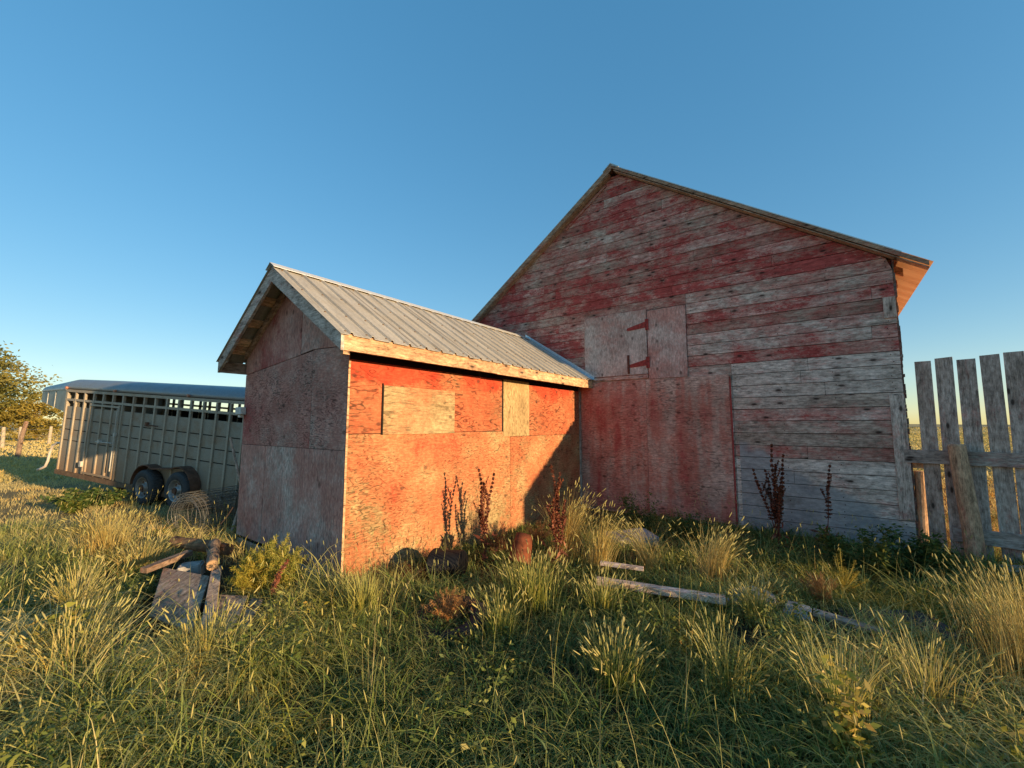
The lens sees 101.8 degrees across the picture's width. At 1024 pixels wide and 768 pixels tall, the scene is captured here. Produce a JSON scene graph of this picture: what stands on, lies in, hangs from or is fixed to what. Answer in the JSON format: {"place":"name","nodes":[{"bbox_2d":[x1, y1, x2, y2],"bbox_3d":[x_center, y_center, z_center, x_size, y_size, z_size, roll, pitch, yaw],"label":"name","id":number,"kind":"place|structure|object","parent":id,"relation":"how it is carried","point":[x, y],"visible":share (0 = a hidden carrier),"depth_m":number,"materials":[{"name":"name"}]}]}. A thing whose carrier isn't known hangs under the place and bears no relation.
{"place":"outdoors","nodes":[
{"label":"outdoors","id":0,"kind":"place"},
{"bbox_2d":[0,424,1023,767],"bbox_3d":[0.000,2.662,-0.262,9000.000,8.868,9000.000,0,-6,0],"label":"ground","id":1,"kind":"structure","parent":0,"point":[224,564],"depth_m":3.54,"materials":[{"name":"green plant"}]},
{"bbox_2d":[0,427,5,447],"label":"fence post","id":2,"kind":"object","parent":1,"relation":"on","point":[2,439],"visible":0.88,"depth_m":28.72,"materials":[{"name":"beige wood"}]},
{"bbox_2d":[15,421,28,457],"bbox_3d":[-24.081,2.816,20.422,0.434,1.973,0.196,0,-6,0],"label":"fence post","id":3,"kind":"object","parent":1,"relation":"on","point":[21,440],"visible":0.85,"depth_m":20.39,"materials":[{"name":"brown wood"}]},
{"bbox_2d":[4,429,56,447],"bbox_3d":[-29.371,4.074,33.742,25.070,0.812,15.628,-5,-7,40],"label":"fence wire","id":4,"kind":"object","parent":3,"relation":"attached to","point":[35,440],"visible":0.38,"depth_m":31.00,"materials":[{"name":"metal"}]},
{"bbox_2d":[0,343,61,428],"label":"tree","id":5,"kind":"object","parent":1,"relation":"on","point":[9,383],"visible":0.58,"depth_m":40.78,"materials":[{"name":"green plant"}]},
{"bbox_2d":[0,398,63,441],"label":"shrub","id":6,"kind":"object","parent":1,"relation":"on","point":[40,422],"visible":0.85,"depth_m":39.98,"materials":[{"name":"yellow plant"}]},
{"bbox_2d":[47,426,52,443],"bbox_3d":[-37.489,4.276,33.743,0.240,1.666,0.217,0,-6,0],"label":"fence post","id":7,"kind":"object","parent":1,"relation":"on","point":[49,436],"visible":0.85,"depth_m":33.71,"materials":[{"name":"beige wood"}]},
{"bbox_2d":[0,602,100,666],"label":"leafy weed","id":8,"kind":"object","parent":1,"relation":"on","point":[54,617],"visible":0.3,"depth_m":2.62,"materials":[{"name":"green plant"}]},
{"bbox_2d":[22,548,141,618],"bbox_3d":[-3.593,1.682,3.475,0.811,0.570,0.795,0,-6,0],"label":"grass clump","id":9,"kind":"object","parent":1,"relation":"on","point":[77,586],"visible":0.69,"depth_m":3.45,"materials":[{"name":"green plant"}]},
{"bbox_2d":[0,582,164,710],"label":"grass clump","id":10,"kind":"object","parent":1,"relation":"on","point":[66,654],"visible":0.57,"depth_m":2.44,"materials":[{"name":"plant"}]},
{"bbox_2d":[40,486,129,513],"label":"leafy weed","id":11,"kind":"object","parent":1,"relation":"on","point":[79,500],"visible":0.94,"depth_m":7.56,"materials":[{"name":"green plant"}]},
{"bbox_2d":[56,495,172,564],"bbox_3d":[-4.900,1.746,5.069,1.094,0.677,1.232,0,-6,0],"label":"grass clump","id":12,"kind":"object","parent":1,"relation":"on","point":[113,534],"visible":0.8,"depth_m":4.94,"materials":[{"name":"plant"}]},
{"bbox_2d":[61,527,205,582],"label":"grass clump","id":13,"kind":"object","parent":1,"relation":"on","point":[142,555],"visible":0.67,"depth_m":4.47,"materials":[{"name":"green plant"}]},
{"bbox_2d":[36,380,244,511],"bbox_3d":[-7.434,1.280,9.327,9.598,2.565,2.335,2,-4,22],"label":"stock trailer","id":14,"kind":"object","parent":1,"relation":"on","point":[144,437],"visible":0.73,"depth_m":8.28,"materials":[{"name":"paint"}]},
{"bbox_2d":[149,567,209,632],"bbox_3d":[-2.816,1.786,3.547,0.377,0.138,1.496,4,-7,-35],"label":"plywood sheet","id":15,"kind":"object","parent":1,"relation":"on","point":[195,581],"visible":0.73,"depth_m":3.51,"materials":[{"name":"grey wood"}]},
{"bbox_2d":[140,550,192,573],"bbox_3d":[-3.390,1.745,4.100,0.082,0.070,0.494,-1,-6,7],"label":"timber rail","id":16,"kind":"object","parent":15,"relation":"on","point":[151,567],"visible":1,"depth_m":4.05,"materials":[{"name":"brown wood"}]},
{"bbox_2d":[176,560,204,574],"bbox_3d":[-3.180,1.851,4.119,0.212,0.147,0.166,-1,-1,-23],"label":"bucket","id":17,"kind":"object","parent":1,"relation":"on","point":[197,567],"visible":0.6,"depth_m":4.09,"materials":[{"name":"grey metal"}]},
{"bbox_2d":[125,584,260,703],"bbox_3d":[-1.914,1.579,2.610,0.694,0.530,0.713,-4,-7,34],"label":"grass clump","id":18,"kind":"object","parent":1,"relation":"on","point":[214,614],"visible":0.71,"depth_m":2.58,"materials":[{"name":"green plant"}]},
{"bbox_2d":[167,485,238,537],"bbox_3d":[-4.312,1.897,6.296,0.759,0.678,1.176,-2,-6,21],"label":"wire roll","id":19,"kind":"object","parent":1,"relation":"on","point":[200,500],"visible":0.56,"depth_m":6.01,"materials":[{"name":"grey metal"}]},
{"bbox_2d":[212,595,247,638],"bbox_3d":[-2.210,1.808,3.267,0.241,0.097,0.791,4,-7,-34],"label":"plywood sheet","id":20,"kind":"object","parent":1,"relation":"on","point":[236,600],"visible":0.29,"depth_m":3.36,"materials":[{"name":"grey wood"}]},
{"bbox_2d":[202,565,221,634],"bbox_3d":[-2.470,1.744,3.433,0.082,0.179,1.109,4,-7,-32],"label":"timber rail","id":21,"kind":"object","parent":20,"relation":"on","point":[215,574],"visible":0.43,"depth_m":3.42,"materials":[{"name":"grey wood"}]},
{"bbox_2d":[206,539,220,570],"bbox_3d":[-2.932,1.663,4.075,0.118,0.138,0.692,4,-7,-33],"label":"log","id":22,"kind":"object","parent":21,"relation":"on","point":[213,547],"visible":0.99,"depth_m":3.95,"materials":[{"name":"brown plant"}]},
{"bbox_2d":[169,536,233,555],"bbox_3d":[-3.417,1.768,4.556,0.961,0.146,0.132,-3,-6,24],"label":"log","id":23,"kind":"object","parent":22,"relation":"on","point":[199,545],"visible":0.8,"depth_m":4.50,"materials":[{"name":"brown wood"}]},
{"bbox_2d":[229,437,239,536],"bbox_3d":[-3.965,1.480,5.951,0.257,1.428,0.073,1,-6,-9],"label":"leaning pole","id":24,"kind":"object","parent":1,"relation":"on","point":[237,471],"visible":0.52,"depth_m":5.98,"materials":[{"name":"grey wood"}]},
{"bbox_2d":[232,598,262,642],"bbox_3d":[-2.028,1.806,3.198,0.097,0.087,0.630,2,-6,-19],"label":"plywood sheet","id":25,"kind":"object","parent":1,"relation":"on","point":[252,612],"visible":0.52,"depth_m":3.28,"materials":[{"name":"grey wood"}]},
{"bbox_2d":[240,559,288,621],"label":"dock plant","id":26,"kind":"object","parent":1,"relation":"on","point":[276,581],"visible":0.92,"depth_m":3.48,"materials":[{"name":"brown plant"}]},
{"bbox_2d":[224,533,308,602],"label":"feathery bush","id":27,"kind":"object","parent":1,"relation":"on","point":[276,561],"visible":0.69,"depth_m":3.62,"materials":[{"name":"green plant"}]},
{"bbox_2d":[329,557,405,621],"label":"grass clump","id":28,"kind":"object","parent":1,"relation":"on","point":[363,599],"visible":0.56,"depth_m":3.35,"materials":[{"name":"green plant"}]},
{"bbox_2d":[216,262,593,584],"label":"shed","id":29,"kind":"structure","parent":1,"relation":"on","point":[362,412],"depth_m":5.04,"materials":[{"name":"red wood"}]},
{"bbox_2d":[236,444,265,542],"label":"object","id":30,"kind":"structure","parent":29,"relation":"in","point":[252,467],"depth_m":5.35,"materials":[{"name":"grey wood"}]},
{"bbox_2d":[391,561,426,583],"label":"dry weed","id":31,"kind":"object","parent":1,"relation":"on","point":[408,567],"visible":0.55,"depth_m":4.16,"materials":[{"name":"plant"}]},
{"bbox_2d":[425,548,467,579],"bbox_3d":[-0.653,1.852,4.300,0.320,0.306,0.425,-10,-8,14],"label":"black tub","id":32,"kind":"object","parent":1,"relation":"on","point":[450,559],"visible":0.8,"depth_m":4.17,"materials":[{"name":"plastic"}]},
{"bbox_2d":[419,586,475,628],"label":"dry weed","id":33,"kind":"object","parent":1,"relation":"on","point":[450,614],"visible":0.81,"depth_m":3.31,"materials":[{"name":"brown plant"}]},
{"bbox_2d":[409,595,488,650],"bbox_3d":[-0.488,1.890,3.268,0.624,0.170,0.624,-5,2,0],"label":"old tire","id":34,"kind":"object","parent":1,"relation":"on","point":[471,618],"visible":0.29,"depth_m":3.15,"materials":[{"name":"black rubber"}]},
{"bbox_2d":[473,469,498,564],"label":"dock plant","id":35,"kind":"object","parent":1,"relation":"on","point":[482,519],"visible":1,"depth_m":4.84,"materials":[{"name":"brown plant"}]},
{"bbox_2d":[461,582,531,644],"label":"grass clump","id":36,"kind":"object","parent":1,"relation":"on","point":[499,623],"visible":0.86,"depth_m":3.08,"materials":[{"name":"green plant"}]},
{"bbox_2d":[484,530,513,555],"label":"dry weed","id":37,"kind":"object","parent":1,"relation":"on","point":[502,542],"visible":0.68,"depth_m":5.08,"materials":[{"name":"brown plant"}]},
{"bbox_2d":[0,520,1023,767],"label":"meadow herbs","id":38,"kind":"object","parent":1,"relation":"on","point":[412,738],"visible":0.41,"depth_m":2.62,"materials":[{"name":"green plant"}]},
{"bbox_2d":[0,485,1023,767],"bbox_3d":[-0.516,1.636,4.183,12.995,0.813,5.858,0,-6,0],"label":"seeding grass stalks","id":39,"kind":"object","parent":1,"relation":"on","point":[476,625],"visible":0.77,"depth_m":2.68,"materials":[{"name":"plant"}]},
{"bbox_2d":[507,532,532,565],"bbox_3d":[0.107,1.783,4.512,0.260,0.295,0.260,14,-27,1],"label":"rusty bucket","id":40,"kind":"object","parent":1,"relation":"on","point":[519,545],"visible":0.86,"depth_m":4.44,"materials":[{"name":"brown metal"}]},
{"bbox_2d":[524,519,554,542],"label":"dry weed","id":41,"kind":"object","parent":1,"relation":"on","point":[535,534],"visible":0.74,"depth_m":5.52,"materials":[{"name":"brown plant"}]},
{"bbox_2d":[490,535,604,619],"bbox_3d":[0.242,1.662,3.568,1.047,0.569,0.957,-5,-8,44],"label":"grass clump","id":42,"kind":"object","parent":1,"relation":"on","point":[532,581],"visible":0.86,"depth_m":3.61,"materials":[{"name":"green plant"}]},
{"bbox_2d":[539,463,573,564],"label":"dock plant","id":43,"kind":"object","parent":1,"relation":"on","point":[557,522],"visible":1,"depth_m":4.57,"materials":[{"name":"brown plant"}]},
{"bbox_2d":[527,477,606,565],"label":"grass clump","id":44,"kind":"object","parent":1,"relation":"on","point":[572,526],"visible":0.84,"depth_m":4.79,"materials":[{"name":"plant"}]},
{"bbox_2d":[566,501,635,576],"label":"grass clump","id":45,"kind":"object","parent":1,"relation":"on","point":[598,554],"visible":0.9,"depth_m":4.56,"materials":[{"name":"plant"}]},
{"bbox_2d":[566,563,638,622],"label":"grass clump","id":46,"kind":"object","parent":1,"relation":"on","point":[599,597],"visible":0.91,"depth_m":3.47,"materials":[{"name":"green plant"}]},
{"bbox_2d":[572,609,669,718],"bbox_3d":[0.624,1.615,2.448,0.653,0.426,0.664,-2,-6,20],"label":"grass clump","id":47,"kind":"object","parent":1,"relation":"on","point":[607,669],"visible":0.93,"depth_m":2.44,"materials":[{"name":"green plant"}]},
{"bbox_2d":[600,561,643,570],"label":"wooden beam","id":48,"kind":"structure","parent":1,"relation":"on","point":[628,566],"depth_m":4.18,"materials":[{"name":"grey wood"}]},
{"bbox_2d":[604,527,659,546],"bbox_3d":[1.617,2.115,5.667,0.635,0.148,0.470,-2,-1,-12],"label":"stone slab","id":49,"kind":"object","parent":1,"relation":"on","point":[645,531],"depth_m":5.57,"materials":[{"name":"grey stone"}]},
{"bbox_2d":[617,492,662,531],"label":"leafy weed","id":50,"kind":"object","parent":1,"relation":"on","point":[632,508],"visible":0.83,"depth_m":6.19,"materials":[{"name":"green plant"}]},
{"bbox_2d":[597,513,696,572],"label":"grass clump","id":51,"kind":"object","parent":1,"relation":"on","point":[646,560],"visible":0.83,"depth_m":4.60,"materials":[{"name":"plant"}]},
{"bbox_2d":[596,576,725,604],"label":"wooden beam","id":52,"kind":"structure","parent":1,"relation":"on","point":[667,590],"depth_m":3.61,"materials":[{"name":"grey wood"}]},
{"bbox_2d":[658,510,719,542],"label":"leafy weed","id":53,"kind":"object","parent":1,"relation":"on","point":[687,528],"visible":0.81,"depth_m":5.69,"materials":[{"name":"green plant"}]},
{"bbox_2d":[471,163,933,550],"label":"barn","id":54,"kind":"structure","parent":1,"relation":"on","point":[715,346],"depth_m":6.63,"materials":[{"name":"red wood"}]},
{"bbox_2d":[584,309,649,377],"bbox_3d":[1.924,-0.726,7.730,1.255,1.160,0.044,-4,-7,37],"label":"hatch door","id":55,"kind":"structure","parent":54,"relation":"in","point":[616,344],"depth_m":7.70,"materials":[{"name":"grey wood"}]},
{"bbox_2d":[668,512,755,586],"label":"grass clump","id":56,"kind":"object","parent":1,"relation":"on","point":[715,564],"visible":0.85,"depth_m":4.16,"materials":[{"name":"plant"}]},
{"bbox_2d":[660,608,817,721],"bbox_3d":[1.207,1.608,2.395,0.742,0.446,0.752,0,-6,0],"label":"grass clump","id":57,"kind":"object","parent":1,"relation":"on","point":[717,665],"visible":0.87,"depth_m":2.40,"materials":[{"name":"green plant"}]},
{"bbox_2d":[726,586,777,614],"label":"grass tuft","id":58,"kind":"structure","parent":1,"relation":"on","point":[771,594],"depth_m":3.64,"materials":[{"name":"green plant"}]},
{"bbox_2d":[715,570,798,632],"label":"grass clump","id":59,"kind":"object","parent":1,"relation":"on","point":[754,601],"visible":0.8,"depth_m":3.31,"materials":[{"name":"green plant"}]},
{"bbox_2d":[752,444,792,550],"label":"dock plant","id":60,"kind":"object","parent":1,"relation":"on","point":[776,502],"visible":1,"depth_m":5.33,"materials":[{"name":"brown plant"}]},
{"bbox_2d":[783,600,811,629],"bbox_3d":[2.339,1.913,3.408,0.187,0.157,0.272,1,-1,38],"label":"concrete block","id":61,"kind":"object","parent":1,"relation":"on","point":[800,609],"depth_m":3.39,"materials":[{"name":"grey concrete"}]},
{"bbox_2d":[799,572,837,604],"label":"tumbleweed","id":62,"kind":"object","parent":1,"relation":"on","point":[817,582],"visible":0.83,"depth_m":3.64,"materials":[{"name":"brown plant"}]},
{"bbox_2d":[810,465,837,546],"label":"dock plant","id":63,"kind":"object","parent":1,"relation":"on","point":[828,486],"visible":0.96,"depth_m":5.32,"materials":[{"name":"brown plant"}]},
{"bbox_2d":[810,551,867,594],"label":"feathery bush","id":64,"kind":"object","parent":1,"relation":"on","point":[842,578],"visible":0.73,"depth_m":3.81,"materials":[{"name":"green plant"}]},
{"bbox_2d":[812,654,881,767],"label":"leafy weed","id":65,"kind":"object","parent":1,"relation":"on","point":[846,725],"visible":0.87,"depth_m":1.90,"materials":[{"name":"green plant"}]},
{"bbox_2d":[813,608,891,637],"bbox_3d":[2.569,1.813,3.158,0.460,0.069,0.100,-4,-7,38],"label":"wooden plank","id":66,"kind":"object","parent":1,"relation":"on","point":[826,616],"visible":0.69,"depth_m":3.17,"materials":[{"name":"grey wood"}]},
{"bbox_2d":[765,603,944,735],"bbox_3d":[1.834,1.535,2.190,0.791,0.568,0.734,0,-6,0],"label":"grass clump","id":67,"kind":"object","parent":1,"relation":"on","point":[827,682],"visible":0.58,"depth_m":2.25,"materials":[{"name":"green plant"}]},
{"bbox_2d":[815,523,912,584],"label":"leafy weed","id":68,"kind":"object","parent":1,"relation":"on","point":[881,551],"visible":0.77,"depth_m":4.35,"materials":[{"name":"green plant"}]},
{"bbox_2d":[838,607,963,646],"bbox_3d":[3.000,1.897,3.255,0.642,0.095,0.414,-5,-3,17],"label":"stone slab","id":69,"kind":"object","parent":1,"relation":"on","point":[920,613],"depth_m":3.27,"materials":[{"name":"grey stone"}]},
{"bbox_2d":[875,523,963,582],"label":"leafy weed","id":70,"kind":"object","parent":1,"relation":"on","point":[936,547],"visible":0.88,"depth_m":4.36,"materials":[{"name":"green plant"}]},
{"bbox_2d":[861,606,1018,722],"bbox_3d":[2.351,1.594,2.336,0.749,0.522,0.586,3,-6,-26],"label":"grass clump","id":71,"kind":"object","parent":1,"relation":"on","point":[912,664],"visible":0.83,"depth_m":2.32,"materials":[{"name":"green plant"}]},
{"bbox_2d":[896,544,1023,702],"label":"grass clump","id":72,"kind":"object","parent":1,"relation":"on","point":[1019,625],"visible":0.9,"depth_m":2.66,"materials":[{"name":"green plant"}]},
{"bbox_2d":[904,351,1023,567],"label":"board fence","id":73,"kind":"object","parent":1,"relation":"on","point":[968,461],"visible":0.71,"depth_m":4.82,"materials":[{"name":"grey wood"}]},
{"bbox_2d":[919,543,1023,695],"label":"grass clump","id":74,"kind":"object","parent":1,"relation":"on","point":[1001,577],"visible":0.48,"depth_m":3.03,"materials":[{"name":"green plant"}]},
{"bbox_2d":[983,713,1023,767],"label":"leafy weed","id":75,"kind":"object","parent":1,"relation":"on","point":[1019,735],"visible":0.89,"depth_m":1.74,"materials":[{"name":"green plant"}]},
{"bbox_2d":[998,564,1023,574],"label":"wooden plank","id":76,"kind":"object","parent":1,"relation":"on","point":[1017,571],"visible":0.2,"depth_m":4.26,"materials":[{"name":"grey wood"}]},
{"bbox_2d":[0,427,1023,767],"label":"dry pasture grass","id":77,"kind":"structure","parent":0,"point":[30,465],"depth_m":3.97,"materials":[{"name":"green plant"}]},
{"bbox_2d":[0,0,1023,424],"label":"sky","id":78,"kind":"structure","parent":0,"point":[157,157],"materials":[{"name":"blue"}]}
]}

